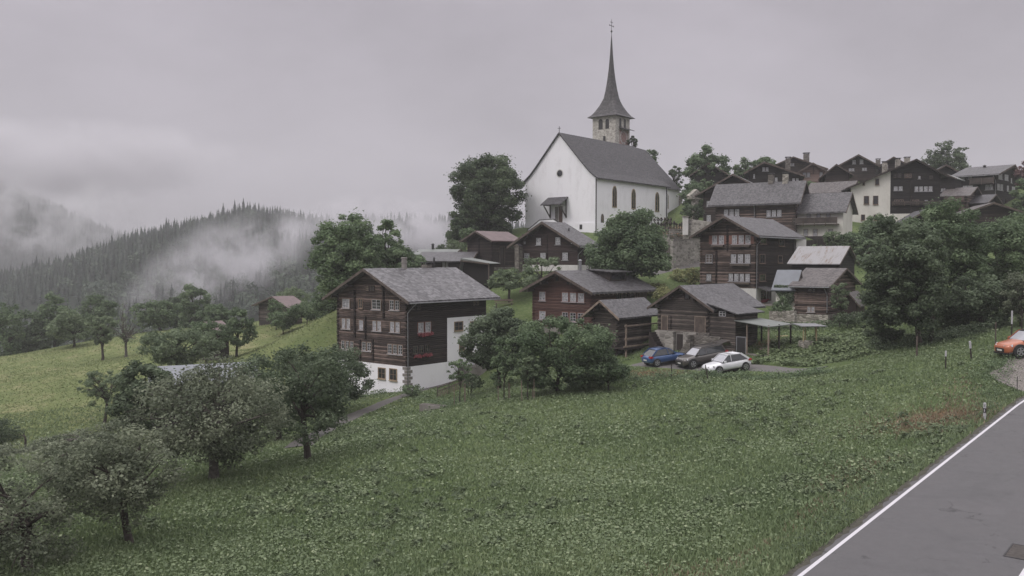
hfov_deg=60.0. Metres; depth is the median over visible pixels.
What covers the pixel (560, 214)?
door
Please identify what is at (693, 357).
parked car
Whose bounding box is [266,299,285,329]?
bush
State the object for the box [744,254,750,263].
window
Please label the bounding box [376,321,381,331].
window
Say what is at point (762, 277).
window
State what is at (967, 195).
chalet
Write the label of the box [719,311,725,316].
window
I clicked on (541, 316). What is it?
window
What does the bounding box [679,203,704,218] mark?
hedge
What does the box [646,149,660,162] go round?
broadleaf tree
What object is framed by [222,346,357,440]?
fruit tree
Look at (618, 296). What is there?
window
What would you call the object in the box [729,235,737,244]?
window
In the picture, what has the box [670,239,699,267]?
retaining wall
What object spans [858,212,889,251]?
bush
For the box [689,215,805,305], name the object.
chalet
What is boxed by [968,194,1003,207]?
barn
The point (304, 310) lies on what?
bush
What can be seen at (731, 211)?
window
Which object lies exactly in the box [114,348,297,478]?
apple tree
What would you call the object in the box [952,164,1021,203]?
chalet
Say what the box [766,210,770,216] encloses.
window
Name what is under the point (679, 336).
door
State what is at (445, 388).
wooden railing
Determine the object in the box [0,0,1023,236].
sky
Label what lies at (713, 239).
window
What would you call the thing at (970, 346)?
fence post
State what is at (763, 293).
window
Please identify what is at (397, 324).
window
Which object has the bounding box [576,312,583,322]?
window
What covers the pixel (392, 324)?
window
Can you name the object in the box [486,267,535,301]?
apple tree
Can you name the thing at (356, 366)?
fruit tree
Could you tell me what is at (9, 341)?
broadleaf tree
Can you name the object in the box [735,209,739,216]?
window
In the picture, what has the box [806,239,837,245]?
garden wall
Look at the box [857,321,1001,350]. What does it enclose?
thicket undergrowth
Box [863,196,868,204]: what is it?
window
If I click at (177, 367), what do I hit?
shed
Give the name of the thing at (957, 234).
broadleaf tree
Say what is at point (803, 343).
garden shelter
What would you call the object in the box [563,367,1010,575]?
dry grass
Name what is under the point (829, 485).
weed clumps
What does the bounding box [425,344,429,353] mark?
window
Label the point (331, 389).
apple tree
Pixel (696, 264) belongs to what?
path
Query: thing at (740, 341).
door leaf
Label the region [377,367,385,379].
window
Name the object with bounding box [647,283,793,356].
barn
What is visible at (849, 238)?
bush
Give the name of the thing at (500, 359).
young tree
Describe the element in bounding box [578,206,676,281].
walnut tree
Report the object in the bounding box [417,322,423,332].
window
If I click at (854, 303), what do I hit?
shed
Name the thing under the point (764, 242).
window
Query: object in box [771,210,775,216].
window
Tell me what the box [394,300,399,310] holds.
window
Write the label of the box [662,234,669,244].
retaining wall
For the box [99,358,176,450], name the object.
walnut tree
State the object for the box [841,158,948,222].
chalet
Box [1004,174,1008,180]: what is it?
window
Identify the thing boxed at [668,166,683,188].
broadleaf tree
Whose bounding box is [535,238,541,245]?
window
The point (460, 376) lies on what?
young tree
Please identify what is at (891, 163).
chalet
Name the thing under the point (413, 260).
ash tree
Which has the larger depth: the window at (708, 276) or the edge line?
the window at (708, 276)
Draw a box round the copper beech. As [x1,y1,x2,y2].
[1013,161,1023,185]
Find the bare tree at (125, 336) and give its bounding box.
[105,303,143,357]
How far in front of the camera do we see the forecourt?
54.50 m
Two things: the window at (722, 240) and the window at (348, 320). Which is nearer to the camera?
the window at (348, 320)
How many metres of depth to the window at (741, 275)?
105.11 m
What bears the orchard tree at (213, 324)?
on the ground at (520, 306)
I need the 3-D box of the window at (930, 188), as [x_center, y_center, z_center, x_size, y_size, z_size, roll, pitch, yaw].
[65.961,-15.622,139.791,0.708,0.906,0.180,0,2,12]
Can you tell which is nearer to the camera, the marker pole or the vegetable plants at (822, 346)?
the marker pole
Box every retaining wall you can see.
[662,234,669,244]
[669,229,682,238]
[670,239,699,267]
[683,219,711,239]
[769,311,796,327]
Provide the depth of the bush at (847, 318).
84.61 m
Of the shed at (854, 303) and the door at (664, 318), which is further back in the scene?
the shed at (854, 303)
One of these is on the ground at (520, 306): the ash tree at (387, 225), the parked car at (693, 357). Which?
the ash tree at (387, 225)
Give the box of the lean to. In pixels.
[459,258,500,289]
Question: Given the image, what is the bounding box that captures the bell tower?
[588,19,634,144]
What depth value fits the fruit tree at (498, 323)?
78.89 m
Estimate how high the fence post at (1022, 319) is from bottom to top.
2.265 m
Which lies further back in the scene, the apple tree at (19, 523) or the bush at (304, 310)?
the bush at (304, 310)
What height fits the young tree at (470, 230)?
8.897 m
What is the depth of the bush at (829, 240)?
116.39 m
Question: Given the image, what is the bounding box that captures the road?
[792,398,1023,575]
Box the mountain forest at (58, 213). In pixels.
[0,175,129,272]
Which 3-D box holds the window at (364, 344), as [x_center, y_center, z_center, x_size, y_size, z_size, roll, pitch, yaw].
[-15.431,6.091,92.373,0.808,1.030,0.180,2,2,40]
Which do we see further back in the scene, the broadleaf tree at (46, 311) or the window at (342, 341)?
the broadleaf tree at (46, 311)
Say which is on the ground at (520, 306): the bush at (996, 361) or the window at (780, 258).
the bush at (996, 361)
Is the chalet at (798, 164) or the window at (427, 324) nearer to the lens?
the window at (427, 324)
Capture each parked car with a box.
[640,346,684,366]
[675,339,731,368]
[702,351,751,373]
[993,329,1023,357]
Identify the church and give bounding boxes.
[523,126,682,232]
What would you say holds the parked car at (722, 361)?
on the driveway
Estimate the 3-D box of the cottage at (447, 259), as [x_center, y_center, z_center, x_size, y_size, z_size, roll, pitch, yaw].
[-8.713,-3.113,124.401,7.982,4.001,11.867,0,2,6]
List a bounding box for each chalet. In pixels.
[322,257,500,394]
[507,221,597,270]
[519,259,656,333]
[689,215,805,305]
[694,174,751,221]
[708,172,809,231]
[744,157,804,182]
[776,152,827,171]
[797,163,826,182]
[839,154,879,181]
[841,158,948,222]
[875,157,909,175]
[937,164,958,174]
[940,174,964,203]
[940,187,981,211]
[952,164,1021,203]
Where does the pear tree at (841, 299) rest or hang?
on the ground at (520, 306)
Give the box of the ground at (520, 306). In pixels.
[0,178,1023,575]
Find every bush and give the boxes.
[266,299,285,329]
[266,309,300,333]
[275,286,312,301]
[284,298,331,323]
[312,285,336,317]
[399,384,423,395]
[434,244,451,248]
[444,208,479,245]
[445,239,466,251]
[463,373,483,394]
[588,355,632,389]
[647,282,670,294]
[651,285,670,299]
[666,268,689,281]
[682,190,700,218]
[685,267,699,284]
[768,295,792,315]
[823,231,841,245]
[832,231,870,255]
[832,311,865,326]
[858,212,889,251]
[957,350,1022,398]
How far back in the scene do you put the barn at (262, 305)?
141.50 m
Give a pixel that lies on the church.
(583, 184)
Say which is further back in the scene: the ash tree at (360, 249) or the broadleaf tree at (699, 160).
the broadleaf tree at (699, 160)
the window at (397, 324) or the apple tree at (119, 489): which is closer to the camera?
the apple tree at (119, 489)
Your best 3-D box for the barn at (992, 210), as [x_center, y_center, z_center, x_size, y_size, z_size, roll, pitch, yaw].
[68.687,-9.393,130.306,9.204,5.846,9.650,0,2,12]
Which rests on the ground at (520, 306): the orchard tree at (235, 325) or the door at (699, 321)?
the orchard tree at (235, 325)
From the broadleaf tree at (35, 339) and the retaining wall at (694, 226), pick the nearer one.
the retaining wall at (694, 226)
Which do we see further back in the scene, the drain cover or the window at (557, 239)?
the window at (557, 239)
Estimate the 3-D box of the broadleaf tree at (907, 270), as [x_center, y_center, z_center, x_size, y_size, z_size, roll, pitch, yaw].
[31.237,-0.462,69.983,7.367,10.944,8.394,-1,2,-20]
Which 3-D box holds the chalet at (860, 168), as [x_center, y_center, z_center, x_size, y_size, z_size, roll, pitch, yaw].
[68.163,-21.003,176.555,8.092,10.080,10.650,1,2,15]
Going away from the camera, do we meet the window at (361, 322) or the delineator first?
the delineator
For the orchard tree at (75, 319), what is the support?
on the ground at (520, 306)
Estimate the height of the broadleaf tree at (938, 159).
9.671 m
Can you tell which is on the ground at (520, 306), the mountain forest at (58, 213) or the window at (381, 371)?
the mountain forest at (58, 213)
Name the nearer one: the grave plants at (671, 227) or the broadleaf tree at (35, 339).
the grave plants at (671, 227)
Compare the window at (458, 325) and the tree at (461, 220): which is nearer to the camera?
the window at (458, 325)
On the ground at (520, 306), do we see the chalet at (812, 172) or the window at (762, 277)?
the chalet at (812, 172)
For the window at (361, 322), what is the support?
in the chalet at (401, 327)
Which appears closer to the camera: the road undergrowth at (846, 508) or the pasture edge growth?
the road undergrowth at (846, 508)
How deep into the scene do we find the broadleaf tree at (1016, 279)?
70.03 m
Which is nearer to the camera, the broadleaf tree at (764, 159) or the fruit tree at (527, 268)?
the fruit tree at (527, 268)
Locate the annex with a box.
[771,270,802,310]
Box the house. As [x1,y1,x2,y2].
[792,192,857,239]
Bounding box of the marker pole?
[1011,311,1012,334]
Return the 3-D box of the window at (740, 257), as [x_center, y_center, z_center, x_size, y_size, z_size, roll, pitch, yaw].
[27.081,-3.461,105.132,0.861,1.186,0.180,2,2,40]
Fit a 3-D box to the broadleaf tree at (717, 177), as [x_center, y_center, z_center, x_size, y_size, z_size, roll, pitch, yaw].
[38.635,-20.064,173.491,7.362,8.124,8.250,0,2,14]
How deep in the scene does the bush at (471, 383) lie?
78.11 m
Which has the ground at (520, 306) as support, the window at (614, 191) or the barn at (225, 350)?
the barn at (225, 350)
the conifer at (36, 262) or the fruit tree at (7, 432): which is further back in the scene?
the conifer at (36, 262)
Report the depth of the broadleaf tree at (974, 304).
72.73 m
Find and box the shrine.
[686,189,702,219]
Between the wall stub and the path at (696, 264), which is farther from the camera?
the path at (696, 264)
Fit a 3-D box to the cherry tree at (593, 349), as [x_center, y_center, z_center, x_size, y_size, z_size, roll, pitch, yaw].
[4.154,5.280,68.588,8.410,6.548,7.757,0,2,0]
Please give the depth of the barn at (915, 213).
123.44 m
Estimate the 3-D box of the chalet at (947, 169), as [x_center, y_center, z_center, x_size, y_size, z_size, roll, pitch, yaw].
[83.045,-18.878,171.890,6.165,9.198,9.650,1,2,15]
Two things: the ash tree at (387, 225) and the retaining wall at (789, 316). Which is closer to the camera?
the retaining wall at (789, 316)
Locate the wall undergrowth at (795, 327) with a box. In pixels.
[758,310,865,330]
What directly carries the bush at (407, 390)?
on the ground at (520, 306)
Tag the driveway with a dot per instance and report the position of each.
(766, 368)
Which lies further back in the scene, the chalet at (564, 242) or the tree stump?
the chalet at (564, 242)
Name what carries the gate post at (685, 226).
on the ground at (520, 306)
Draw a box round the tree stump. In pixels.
[16,431,26,445]
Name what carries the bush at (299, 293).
on the ground at (520, 306)
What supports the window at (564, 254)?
in the chalet at (564, 242)
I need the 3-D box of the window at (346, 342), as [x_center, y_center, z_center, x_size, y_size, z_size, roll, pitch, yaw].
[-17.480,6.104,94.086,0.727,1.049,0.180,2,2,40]
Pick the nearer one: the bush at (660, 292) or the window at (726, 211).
the bush at (660, 292)
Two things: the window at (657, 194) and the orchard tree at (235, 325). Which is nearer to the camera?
the orchard tree at (235, 325)
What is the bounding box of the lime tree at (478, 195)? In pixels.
[445,152,531,232]
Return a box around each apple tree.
[0,444,90,575]
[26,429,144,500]
[37,418,190,543]
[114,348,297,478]
[253,340,358,459]
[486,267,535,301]
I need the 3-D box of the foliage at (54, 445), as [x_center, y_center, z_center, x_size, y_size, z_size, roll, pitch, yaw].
[-20.802,8.715,43.397,5.301,4.158,5.195,-1,2,-31]
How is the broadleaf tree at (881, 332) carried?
on the ground at (520, 306)
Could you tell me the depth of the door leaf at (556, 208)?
154.73 m
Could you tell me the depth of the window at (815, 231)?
128.03 m
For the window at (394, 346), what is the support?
in the chalet at (401, 327)
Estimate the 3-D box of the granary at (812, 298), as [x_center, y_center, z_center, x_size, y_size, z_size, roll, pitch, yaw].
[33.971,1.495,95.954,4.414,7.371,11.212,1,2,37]
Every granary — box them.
[580,297,657,356]
[788,268,861,325]
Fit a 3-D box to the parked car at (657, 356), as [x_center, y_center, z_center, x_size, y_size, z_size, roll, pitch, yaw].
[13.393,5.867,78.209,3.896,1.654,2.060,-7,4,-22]
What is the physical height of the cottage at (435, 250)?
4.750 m
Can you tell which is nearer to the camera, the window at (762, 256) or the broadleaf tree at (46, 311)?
the window at (762, 256)
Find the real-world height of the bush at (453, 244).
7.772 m
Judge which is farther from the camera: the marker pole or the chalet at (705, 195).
the chalet at (705, 195)
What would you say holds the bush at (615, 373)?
on the ground at (520, 306)
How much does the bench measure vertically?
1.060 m
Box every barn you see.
[199,320,228,360]
[251,296,301,325]
[459,231,517,270]
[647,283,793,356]
[787,246,858,273]
[818,164,853,181]
[895,210,959,247]
[952,202,1023,227]
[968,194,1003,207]
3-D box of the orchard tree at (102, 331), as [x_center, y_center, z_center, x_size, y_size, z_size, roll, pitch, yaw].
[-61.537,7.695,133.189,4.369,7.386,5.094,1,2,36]
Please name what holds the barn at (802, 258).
on the ground at (520, 306)
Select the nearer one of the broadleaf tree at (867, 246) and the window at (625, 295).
the window at (625, 295)
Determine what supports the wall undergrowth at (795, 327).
on the ground at (520, 306)
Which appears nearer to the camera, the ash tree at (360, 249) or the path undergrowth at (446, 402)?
the path undergrowth at (446, 402)
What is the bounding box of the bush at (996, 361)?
[957,350,1022,398]
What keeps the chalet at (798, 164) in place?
on the ground at (520, 306)
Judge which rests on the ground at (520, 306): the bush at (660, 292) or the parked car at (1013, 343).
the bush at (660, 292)
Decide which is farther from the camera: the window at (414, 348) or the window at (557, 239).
the window at (557, 239)
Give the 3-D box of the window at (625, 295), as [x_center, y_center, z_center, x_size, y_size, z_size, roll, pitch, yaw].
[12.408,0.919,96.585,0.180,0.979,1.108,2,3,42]
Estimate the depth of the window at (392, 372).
89.55 m
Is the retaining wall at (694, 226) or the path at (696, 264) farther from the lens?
the retaining wall at (694, 226)
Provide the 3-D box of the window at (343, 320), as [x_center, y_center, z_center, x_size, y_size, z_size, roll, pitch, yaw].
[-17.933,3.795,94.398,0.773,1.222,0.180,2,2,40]
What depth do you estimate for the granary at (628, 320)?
85.48 m
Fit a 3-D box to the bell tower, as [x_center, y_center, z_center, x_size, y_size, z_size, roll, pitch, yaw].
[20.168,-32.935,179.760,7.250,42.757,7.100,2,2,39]
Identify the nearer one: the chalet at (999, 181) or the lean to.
the lean to
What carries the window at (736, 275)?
in the chalet at (750, 256)
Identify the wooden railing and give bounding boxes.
[437,380,463,397]
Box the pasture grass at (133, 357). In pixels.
[0,310,336,458]
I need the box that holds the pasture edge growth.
[0,414,149,456]
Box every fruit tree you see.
[0,417,25,444]
[76,369,118,422]
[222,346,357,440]
[317,342,378,402]
[454,305,538,388]
[521,256,561,282]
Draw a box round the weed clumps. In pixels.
[0,328,1006,575]
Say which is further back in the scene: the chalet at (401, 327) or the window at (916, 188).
the window at (916, 188)
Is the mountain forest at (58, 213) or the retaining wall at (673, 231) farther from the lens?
the mountain forest at (58, 213)
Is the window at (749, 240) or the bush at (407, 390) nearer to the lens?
the bush at (407, 390)
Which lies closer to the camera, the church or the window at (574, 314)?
the window at (574, 314)
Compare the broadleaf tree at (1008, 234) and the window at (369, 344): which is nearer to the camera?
the broadleaf tree at (1008, 234)
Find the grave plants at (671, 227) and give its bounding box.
[649,224,682,236]
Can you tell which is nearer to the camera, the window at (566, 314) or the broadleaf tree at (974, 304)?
the broadleaf tree at (974, 304)
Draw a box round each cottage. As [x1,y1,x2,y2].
[413,243,462,254]
[417,252,478,268]
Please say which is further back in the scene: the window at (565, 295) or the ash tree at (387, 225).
the ash tree at (387, 225)
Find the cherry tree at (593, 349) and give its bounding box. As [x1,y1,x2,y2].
[512,314,618,392]
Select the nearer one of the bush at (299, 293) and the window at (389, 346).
the window at (389, 346)
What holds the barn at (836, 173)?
on the ground at (520, 306)
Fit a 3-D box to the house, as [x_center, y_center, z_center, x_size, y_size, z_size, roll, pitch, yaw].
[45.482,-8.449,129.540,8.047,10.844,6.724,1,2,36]
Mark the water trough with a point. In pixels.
(423, 406)
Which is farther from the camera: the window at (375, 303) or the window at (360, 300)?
the window at (360, 300)
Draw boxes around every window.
[341,298,350,308]
[341,318,345,329]
[341,340,344,348]
[345,318,350,329]
[345,340,349,350]
[358,298,362,308]
[359,320,363,330]
[362,341,366,351]
[366,342,371,351]
[371,299,381,310]
[372,320,376,331]
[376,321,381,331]
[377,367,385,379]
[387,344,391,354]
[388,300,394,310]
[388,368,397,381]
[389,321,394,332]
[392,344,397,354]
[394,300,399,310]
[395,322,399,333]
[398,345,402,355]
[412,345,417,354]
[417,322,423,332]
[418,345,424,353]
[425,321,430,332]
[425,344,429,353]
[454,321,463,331]
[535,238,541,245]
[538,311,545,319]
[539,291,545,300]
[540,252,545,258]
[555,237,560,244]
[556,169,562,177]
[561,252,568,260]
[562,292,568,301]
[562,312,568,317]
[569,292,576,302]
[569,312,576,322]
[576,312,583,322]
[577,293,584,302]
[612,186,616,207]
[616,293,621,298]
[623,293,628,298]
[631,189,635,208]
[655,192,658,211]
[684,293,689,299]
[705,254,712,262]
[706,215,710,221]
[706,274,711,280]
[709,235,717,244]
[718,235,726,244]
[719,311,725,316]
[724,209,728,215]
[728,273,733,281]
[729,209,733,215]
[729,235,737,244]
[730,254,736,263]
[734,273,738,281]
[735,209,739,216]
[737,235,743,244]
[737,254,743,263]
[739,273,744,281]
[744,235,753,244]
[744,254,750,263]
[745,273,749,281]
[759,254,764,263]
[759,274,766,281]
[760,238,766,244]
[761,291,765,299]
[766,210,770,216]
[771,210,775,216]
[777,209,781,216]
[778,239,784,246]
[778,256,782,263]
[803,229,807,235]
[813,229,817,235]
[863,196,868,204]
[873,196,878,204]
[914,186,918,191]
[928,186,932,191]
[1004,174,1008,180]
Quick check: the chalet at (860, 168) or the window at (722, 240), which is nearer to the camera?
the window at (722, 240)
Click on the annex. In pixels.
(783, 279)
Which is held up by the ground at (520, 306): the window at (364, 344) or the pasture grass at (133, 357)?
the pasture grass at (133, 357)
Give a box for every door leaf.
[555,207,557,220]
[737,337,744,353]
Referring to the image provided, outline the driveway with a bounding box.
[631,360,826,372]
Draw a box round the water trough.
[419,403,443,411]
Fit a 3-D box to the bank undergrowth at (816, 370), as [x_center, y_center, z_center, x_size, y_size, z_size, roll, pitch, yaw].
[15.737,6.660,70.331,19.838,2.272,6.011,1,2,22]
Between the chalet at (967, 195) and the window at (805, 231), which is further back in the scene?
the chalet at (967, 195)
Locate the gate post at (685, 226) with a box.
[682,216,688,234]
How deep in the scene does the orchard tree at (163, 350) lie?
96.53 m
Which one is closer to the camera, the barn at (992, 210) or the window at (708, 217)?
the barn at (992, 210)
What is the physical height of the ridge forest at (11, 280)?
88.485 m
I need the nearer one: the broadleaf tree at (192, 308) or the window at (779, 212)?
the window at (779, 212)
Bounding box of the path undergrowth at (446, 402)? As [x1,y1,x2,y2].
[344,387,476,406]
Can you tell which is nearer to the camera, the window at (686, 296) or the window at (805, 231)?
the window at (686, 296)
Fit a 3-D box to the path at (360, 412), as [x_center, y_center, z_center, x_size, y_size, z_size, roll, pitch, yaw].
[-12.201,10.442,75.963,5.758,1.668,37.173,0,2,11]
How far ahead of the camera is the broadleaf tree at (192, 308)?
174.76 m
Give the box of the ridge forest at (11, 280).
[0,202,524,355]
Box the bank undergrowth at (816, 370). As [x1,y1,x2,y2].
[605,364,841,383]
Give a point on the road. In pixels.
(961, 513)
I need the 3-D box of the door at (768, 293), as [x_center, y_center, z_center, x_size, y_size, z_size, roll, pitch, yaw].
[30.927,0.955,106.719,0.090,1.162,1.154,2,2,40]
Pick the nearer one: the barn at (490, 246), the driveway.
the driveway
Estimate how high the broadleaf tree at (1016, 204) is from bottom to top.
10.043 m
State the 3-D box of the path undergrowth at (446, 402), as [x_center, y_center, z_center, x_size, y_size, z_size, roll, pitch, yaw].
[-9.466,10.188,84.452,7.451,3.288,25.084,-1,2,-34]
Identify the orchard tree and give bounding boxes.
[43,309,93,346]
[83,315,117,360]
[128,299,185,329]
[129,323,226,365]
[190,318,234,362]
[223,307,258,356]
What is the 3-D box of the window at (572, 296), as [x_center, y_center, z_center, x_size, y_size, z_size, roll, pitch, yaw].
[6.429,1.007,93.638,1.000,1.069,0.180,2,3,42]
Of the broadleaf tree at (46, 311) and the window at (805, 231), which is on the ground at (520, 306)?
the broadleaf tree at (46, 311)
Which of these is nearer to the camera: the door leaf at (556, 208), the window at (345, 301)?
the window at (345, 301)
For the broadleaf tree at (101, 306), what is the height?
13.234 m
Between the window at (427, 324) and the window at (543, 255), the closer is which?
the window at (427, 324)
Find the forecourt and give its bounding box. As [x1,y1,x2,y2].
[990,353,1023,390]
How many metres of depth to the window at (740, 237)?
105.06 m
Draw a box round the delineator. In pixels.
[983,403,985,419]
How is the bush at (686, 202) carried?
on the ground at (520, 306)
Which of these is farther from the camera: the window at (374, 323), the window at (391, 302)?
the window at (374, 323)
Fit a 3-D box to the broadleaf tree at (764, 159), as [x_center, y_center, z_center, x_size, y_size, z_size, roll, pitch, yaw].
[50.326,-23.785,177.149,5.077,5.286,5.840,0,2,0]
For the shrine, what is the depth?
149.16 m
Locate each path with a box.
[285,382,450,447]
[653,261,699,274]
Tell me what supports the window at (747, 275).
in the chalet at (750, 256)
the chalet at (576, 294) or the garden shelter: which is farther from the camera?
the chalet at (576, 294)
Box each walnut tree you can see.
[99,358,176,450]
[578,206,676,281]
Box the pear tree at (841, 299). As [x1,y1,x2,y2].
[828,283,851,326]
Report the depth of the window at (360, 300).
92.58 m
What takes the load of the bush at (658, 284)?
on the ground at (520, 306)
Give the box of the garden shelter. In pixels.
[793,323,827,348]
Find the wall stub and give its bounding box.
[794,240,805,251]
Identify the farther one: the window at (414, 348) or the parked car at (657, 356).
the window at (414, 348)
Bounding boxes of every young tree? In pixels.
[446,358,472,402]
[459,227,474,246]
[489,337,519,399]
[513,355,543,399]
[632,209,653,276]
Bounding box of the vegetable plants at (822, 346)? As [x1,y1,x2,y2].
[751,324,875,366]
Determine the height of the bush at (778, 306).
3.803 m
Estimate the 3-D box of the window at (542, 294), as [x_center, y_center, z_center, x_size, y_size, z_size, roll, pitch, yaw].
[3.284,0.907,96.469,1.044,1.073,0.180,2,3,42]
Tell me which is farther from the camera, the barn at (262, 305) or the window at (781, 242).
the barn at (262, 305)
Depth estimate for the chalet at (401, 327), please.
91.59 m
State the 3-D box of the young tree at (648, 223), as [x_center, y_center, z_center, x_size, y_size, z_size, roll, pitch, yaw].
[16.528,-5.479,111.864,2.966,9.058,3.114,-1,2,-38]
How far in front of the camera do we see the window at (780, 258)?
109.12 m
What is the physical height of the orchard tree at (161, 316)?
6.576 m
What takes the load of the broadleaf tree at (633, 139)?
on the ground at (520, 306)
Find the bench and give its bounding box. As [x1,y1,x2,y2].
[494,299,512,307]
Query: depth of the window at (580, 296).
92.94 m
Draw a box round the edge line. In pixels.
[798,400,1023,575]
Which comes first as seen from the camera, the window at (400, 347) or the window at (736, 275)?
the window at (400, 347)
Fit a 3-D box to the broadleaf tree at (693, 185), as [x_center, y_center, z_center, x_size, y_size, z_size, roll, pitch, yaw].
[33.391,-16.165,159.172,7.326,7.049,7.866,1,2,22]
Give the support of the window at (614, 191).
in the church
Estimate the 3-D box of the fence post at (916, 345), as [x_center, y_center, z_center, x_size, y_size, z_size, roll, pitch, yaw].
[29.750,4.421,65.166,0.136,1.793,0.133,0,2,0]
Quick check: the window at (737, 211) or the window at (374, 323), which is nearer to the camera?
the window at (374, 323)
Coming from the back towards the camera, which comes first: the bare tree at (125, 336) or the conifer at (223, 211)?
the conifer at (223, 211)
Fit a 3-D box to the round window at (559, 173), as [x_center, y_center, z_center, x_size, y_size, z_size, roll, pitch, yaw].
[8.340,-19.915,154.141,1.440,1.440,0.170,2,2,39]
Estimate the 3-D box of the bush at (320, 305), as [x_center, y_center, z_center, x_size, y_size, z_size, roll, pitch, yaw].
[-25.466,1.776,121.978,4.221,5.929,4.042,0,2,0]
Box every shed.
[145,362,258,431]
[808,181,857,193]
[840,291,864,322]
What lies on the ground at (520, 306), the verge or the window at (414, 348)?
the verge
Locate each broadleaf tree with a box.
[0,301,33,355]
[14,317,54,351]
[30,291,77,346]
[76,292,118,340]
[154,297,187,328]
[177,282,214,327]
[195,303,233,322]
[626,136,637,146]
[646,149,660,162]
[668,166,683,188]
[676,178,713,206]
[680,142,733,180]
[732,157,754,178]
[753,156,775,166]
[849,219,891,259]
[853,239,889,265]
[856,213,955,344]
[857,281,905,343]
[892,191,995,294]
[921,140,969,170]
[926,273,1016,331]
[964,208,1023,303]
[996,270,1023,326]
[1008,178,1023,214]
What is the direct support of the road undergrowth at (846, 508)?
on the ground at (520, 306)
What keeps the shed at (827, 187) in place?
on the ground at (520, 306)
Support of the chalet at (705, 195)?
on the ground at (520, 306)
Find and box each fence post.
[916,336,917,355]
[969,341,971,358]
[1021,309,1022,328]
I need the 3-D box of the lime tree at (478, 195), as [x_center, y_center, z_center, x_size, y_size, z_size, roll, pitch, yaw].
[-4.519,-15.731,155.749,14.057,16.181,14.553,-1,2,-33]
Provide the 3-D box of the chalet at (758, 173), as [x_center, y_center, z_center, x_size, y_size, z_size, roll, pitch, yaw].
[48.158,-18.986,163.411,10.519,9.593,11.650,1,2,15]
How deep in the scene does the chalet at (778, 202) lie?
131.70 m
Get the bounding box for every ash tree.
[304,207,390,302]
[374,217,403,264]
[375,245,427,267]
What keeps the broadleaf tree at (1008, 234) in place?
on the ground at (520, 306)
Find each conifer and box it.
[35,255,37,270]
[221,204,225,221]
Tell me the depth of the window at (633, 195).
158.87 m
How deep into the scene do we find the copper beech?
155.96 m
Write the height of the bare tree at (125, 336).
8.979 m
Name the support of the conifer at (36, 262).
on the ground at (520, 306)
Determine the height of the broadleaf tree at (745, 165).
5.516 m
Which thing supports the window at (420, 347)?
in the chalet at (401, 327)
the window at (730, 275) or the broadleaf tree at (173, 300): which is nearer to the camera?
the window at (730, 275)
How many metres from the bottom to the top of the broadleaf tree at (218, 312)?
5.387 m
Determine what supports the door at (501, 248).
in the barn at (490, 246)
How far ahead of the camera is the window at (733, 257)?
105.73 m
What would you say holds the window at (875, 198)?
in the chalet at (899, 190)
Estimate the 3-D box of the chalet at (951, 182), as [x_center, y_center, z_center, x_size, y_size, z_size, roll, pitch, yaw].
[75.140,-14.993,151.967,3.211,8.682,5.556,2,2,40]
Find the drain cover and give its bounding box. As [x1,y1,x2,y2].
[1003,543,1023,559]
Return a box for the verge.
[782,396,1023,575]
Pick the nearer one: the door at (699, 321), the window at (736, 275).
the door at (699, 321)
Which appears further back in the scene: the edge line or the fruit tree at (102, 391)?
the fruit tree at (102, 391)
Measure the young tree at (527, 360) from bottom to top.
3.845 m
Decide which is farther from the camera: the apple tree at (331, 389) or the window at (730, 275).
the window at (730, 275)
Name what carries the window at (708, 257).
in the chalet at (750, 256)
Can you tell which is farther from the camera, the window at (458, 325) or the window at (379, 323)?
the window at (458, 325)
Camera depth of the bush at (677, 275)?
111.59 m
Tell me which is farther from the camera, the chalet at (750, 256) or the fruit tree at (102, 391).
the chalet at (750, 256)
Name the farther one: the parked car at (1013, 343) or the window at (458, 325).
the window at (458, 325)
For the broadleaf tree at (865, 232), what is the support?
on the ground at (520, 306)
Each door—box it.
[499,246,504,264]
[558,206,562,221]
[661,315,667,329]
[676,333,682,349]
[694,316,705,332]
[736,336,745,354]
[767,291,770,300]
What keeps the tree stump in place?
on the ground at (520, 306)
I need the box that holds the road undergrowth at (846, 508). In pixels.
[760,377,1023,565]

